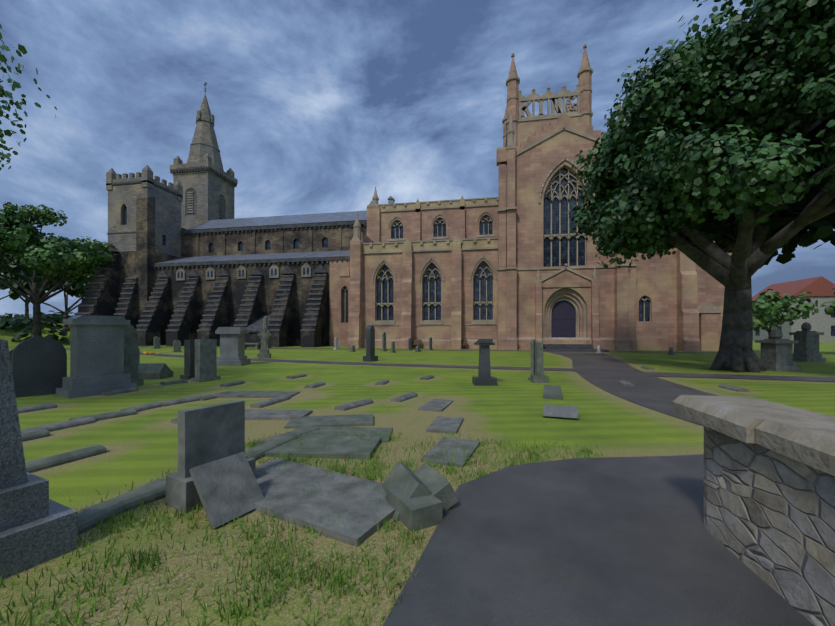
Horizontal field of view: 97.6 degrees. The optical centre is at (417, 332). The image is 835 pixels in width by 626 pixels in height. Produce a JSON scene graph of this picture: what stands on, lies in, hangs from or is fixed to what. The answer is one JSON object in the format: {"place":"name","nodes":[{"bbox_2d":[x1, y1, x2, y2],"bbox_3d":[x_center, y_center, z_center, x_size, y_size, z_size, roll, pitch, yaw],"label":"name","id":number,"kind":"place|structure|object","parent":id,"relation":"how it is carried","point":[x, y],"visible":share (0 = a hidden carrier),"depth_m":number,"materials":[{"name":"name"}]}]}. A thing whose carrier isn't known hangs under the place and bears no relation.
{"place":"outdoors","nodes":[
{"label":"outdoors","id":0,"kind":"place"},
{"bbox_2d":[0,277,14,299],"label":"tree","id":1,"kind":"object","parent":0,"point":[3,287],"depth_m":74.29,"materials":[{"name":"green plant"}]},
{"bbox_2d":[0,24,56,170],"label":"tree","id":2,"kind":"object","parent":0,"point":[6,94],"visible":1,"depth_m":9.58,"materials":[{"name":"green plant"}]},
{"bbox_2d":[0,251,59,317],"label":"tree","id":3,"kind":"object","parent":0,"point":[47,288],"depth_m":64.79,"materials":[{"name":"green plant"}]},
{"bbox_2d":[75,198,366,346],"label":"old church walls","id":4,"kind":"structure","parent":0,"point":[141,259],"depth_m":45.33,"materials":[{"name":"stone"}]},
{"bbox_2d":[74,166,366,331],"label":"church weatherings","id":5,"kind":"object","parent":4,"relation":"on","point":[256,325],"visible":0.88,"depth_m":44.89,"materials":[{"name":"stone"}]},
{"bbox_2d":[123,205,327,277],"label":"windows","id":6,"kind":"structure","parent":4,"relation":"in","point":[296,243],"depth_m":48.09,"materials":[{"name":"black glass"}]},
{"bbox_2d":[190,251,318,261],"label":"roof flashing","id":7,"kind":"object","parent":4,"relation":"attached to","point":[217,255],"visible":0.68,"depth_m":46.86,"materials":[{"name":"grey metal"}]},
{"bbox_2d":[159,211,366,262],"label":"old church roofs","id":8,"kind":"structure","parent":4,"relation":"on","point":[293,219],"depth_m":49.52,"materials":[{"name":"grey metal"}]},
{"bbox_2d":[388,196,394,203],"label":"new church leadwork","id":9,"kind":"object","parent":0,"point":[391,200],"visible":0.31,"depth_m":43.50,"materials":[{"name":"grey metal"}]},
{"bbox_2d":[0,346,834,625],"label":"lawn","id":10,"kind":"structure","parent":0,"point":[141,447],"depth_m":5.63,"materials":[{"name":"green plant"}]},
{"bbox_2d":[143,351,160,354],"bbox_3d":[-17.060,1.488,20.235,2.855,0.375,17.740,0,0,-27],"label":"flower bed","id":11,"kind":"object","parent":10,"relation":"on","point":[146,353],"visible":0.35,"depth_m":26.98,"materials":[{"name":"yellow plant"}]},
{"bbox_2d":[217,340,260,346],"bbox_3d":[-20.159,1.266,40.022,7.000,0.750,0.030,0,0,10],"label":"iron railing","id":12,"kind":"object","parent":10,"relation":"on","point":[254,342],"visible":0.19,"depth_m":39.95,"materials":[{"name":"black metal"}]},
{"bbox_2d":[9,325,496,397],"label":"gravestones","id":13,"kind":"object","parent":10,"relation":"on","point":[39,365],"visible":0.81,"depth_m":9.72,"materials":[{"name":"grey stone"}]},
{"bbox_2d":[0,315,577,579],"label":"granite gravestones","id":14,"kind":"object","parent":10,"relation":"on","point":[37,524],"visible":0.98,"depth_m":2.69,"materials":[{"name":"grey stone"}]},
{"bbox_2d":[21,324,654,534],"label":"gravestones","id":15,"kind":"object","parent":10,"relation":"on","point":[424,494],"visible":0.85,"depth_m":5.00,"materials":[{"name":"grey stone"}]},
{"bbox_2d":[330,255,349,345],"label":"church link bay","id":16,"kind":"object","parent":10,"relation":"on","point":[339,275],"visible":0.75,"depth_m":42.54,"materials":[{"name":"pink stone"}]},
{"bbox_2d":[341,286,347,322],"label":"church tracery","id":17,"kind":"object","parent":16,"relation":"attached to","point":[341,302],"visible":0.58,"depth_m":42.63,"materials":[{"name":"stone"}]},
{"bbox_2d":[17,316,825,546],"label":"gravestones","id":18,"kind":"object","parent":10,"relation":"on","point":[218,475],"visible":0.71,"depth_m":3.67,"materials":[{"name":"stone"}]},
{"bbox_2d":[412,340,466,348],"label":"benches","id":19,"kind":"object","parent":10,"relation":"on","point":[419,342],"visible":0.56,"depth_m":35.91,"materials":[{"name":"brown wood"}]},
{"bbox_2d":[333,337,601,352],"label":"gravestones","id":20,"kind":"object","parent":10,"relation":"on","point":[336,346],"visible":0.62,"depth_m":34.52,"materials":[{"name":"stone"}]},
{"bbox_2d":[348,47,731,351],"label":"church walls","id":21,"kind":"structure","parent":10,"relation":"on","point":[678,288],"depth_m":34.01,"materials":[{"name":"brown stone"}]},
{"bbox_2d":[363,196,498,251],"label":"church parapets","id":22,"kind":"object","parent":21,"relation":"on","point":[408,245],"visible":0.31,"depth_m":37.26,"materials":[{"name":"beige stone"}]},
{"bbox_2d":[377,168,649,321],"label":"church glazing","id":23,"kind":"structure","parent":21,"relation":"in","point":[555,239],"depth_m":36.03,"materials":[{"name":"black glass"}]},
{"bbox_2d":[376,166,650,321],"bbox_3d":[8.730,-8.150,37.640,25.906,14.542,6.000,0,0,10],"label":"church tracery","id":24,"kind":"object","parent":21,"relation":"in","point":[578,183],"visible":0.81,"depth_m":34.06,"materials":[{"name":"beige stone"}]},
{"bbox_2d":[350,43,722,340],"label":"stone trim","id":25,"kind":"structure","parent":21,"relation":"attached to","point":[548,96],"depth_m":36.67,"materials":[{"name":"brown stone"}]},
{"bbox_2d":[551,300,575,337],"bbox_3d":[13.734,-1.054,34.424,2.200,4.010,0.050,0,0,10],"label":"door","id":26,"kind":"structure","parent":21,"relation":"attached to","point":[563,318],"depth_m":34.42,"materials":[{"name":"paint"}]},
{"bbox_2d":[543,344,609,351],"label":"entrance steps","id":27,"kind":"structure","parent":10,"relation":"on","point":[568,348],"depth_m":31.92,"materials":[{"name":"stone"}]},
{"bbox_2d":[565,0,834,372],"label":"tree","id":28,"kind":"object","parent":10,"relation":"on","point":[682,166],"depth_m":13.33,"materials":[{"name":"green plant"}]},
{"bbox_2d":[666,76,834,268],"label":"inner sycamore foliage","id":29,"kind":"object","parent":28,"relation":"attached to","point":[813,232],"visible":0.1,"depth_m":15.16,"materials":[{"name":"green plant"}]},
{"bbox_2d":[0,324,834,359],"bbox_3d":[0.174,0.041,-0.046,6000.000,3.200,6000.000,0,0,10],"label":"hedge","id":30,"kind":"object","parent":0,"point":[827,350],"depth_m":46.13,"materials":[{"name":"green plant"}]},
{"bbox_2d":[0,311,72,341],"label":"bank shrubs","id":31,"kind":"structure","parent":30,"relation":"on","point":[18,322],"depth_m":51.53,"materials":[{"name":"green plant"}]},
{"bbox_2d":[0,237,89,330],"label":"tree","id":32,"kind":"object","parent":30,"relation":"on","point":[76,290],"depth_m":58.05,"materials":[{"name":"green plant"}]},
{"bbox_2d":[0,201,114,337],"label":"tree","id":33,"kind":"object","parent":30,"relation":"on","point":[50,255],"depth_m":43.70,"materials":[{"name":"green plant"}]},
{"bbox_2d":[106,94,311,280],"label":"church towers","id":34,"kind":"structure","parent":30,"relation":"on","point":[208,187],"depth_m":50.83,"materials":[{"name":"grey stone"}]},
{"bbox_2d":[752,289,818,338],"bbox_3d":[27.623,-0.865,28.701,6.112,5.130,4.938,0,0,10],"label":"tree","id":35,"kind":"object","parent":30,"relation":"on","point":[765,302],"depth_m":27.99,"materials":[{"name":"green plant"}]},
{"bbox_2d":[819,288,834,315],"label":"small tree","id":36,"kind":"object","parent":30,"relation":"on","point":[830,310],"visible":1,"depth_m":27.12,"materials":[{"name":"green plant"}]},
{"bbox_2d":[0,0,834,317],"label":"sky","id":37,"kind":"structure","parent":0,"point":[316,106],"materials":[{"name":"blue"}]},
{"bbox_2d":[9,346,834,625],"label":"tarmac paths","id":38,"kind":"structure","parent":0,"point":[617,541],"depth_m":2.71,"materials":[{"name":"grey asphalt"}]},
{"bbox_2d":[704,426,834,625],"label":"rubble wall","id":39,"kind":"structure","parent":38,"relation":"on","point":[769,517],"depth_m":2.27,"materials":[{"name":"grey stone"}]},
{"bbox_2d":[672,395,834,475],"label":"wall coping stones","id":40,"kind":"object","parent":39,"relation":"on","point":[806,437],"depth_m":2.38,"materials":[{"name":"beige stone"}]},
{"bbox_2d":[753,296,834,341],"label":"rendered houses","id":41,"kind":"structure","parent":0,"point":[820,321],"depth_m":59.61,"materials":[{"name":"white paint"}]},
{"bbox_2d":[752,276,834,300],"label":"house roofs","id":42,"kind":"structure","parent":41,"relation":"on","point":[819,286],"depth_m":59.84,"materials":[{"name":"red tile"}]},
{"bbox_2d":[755,310,834,335],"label":"house windows","id":43,"kind":"structure","parent":41,"relation":"in","point":[757,333],"depth_m":59.76,"materials":[{"name":"glass"}]}
]}

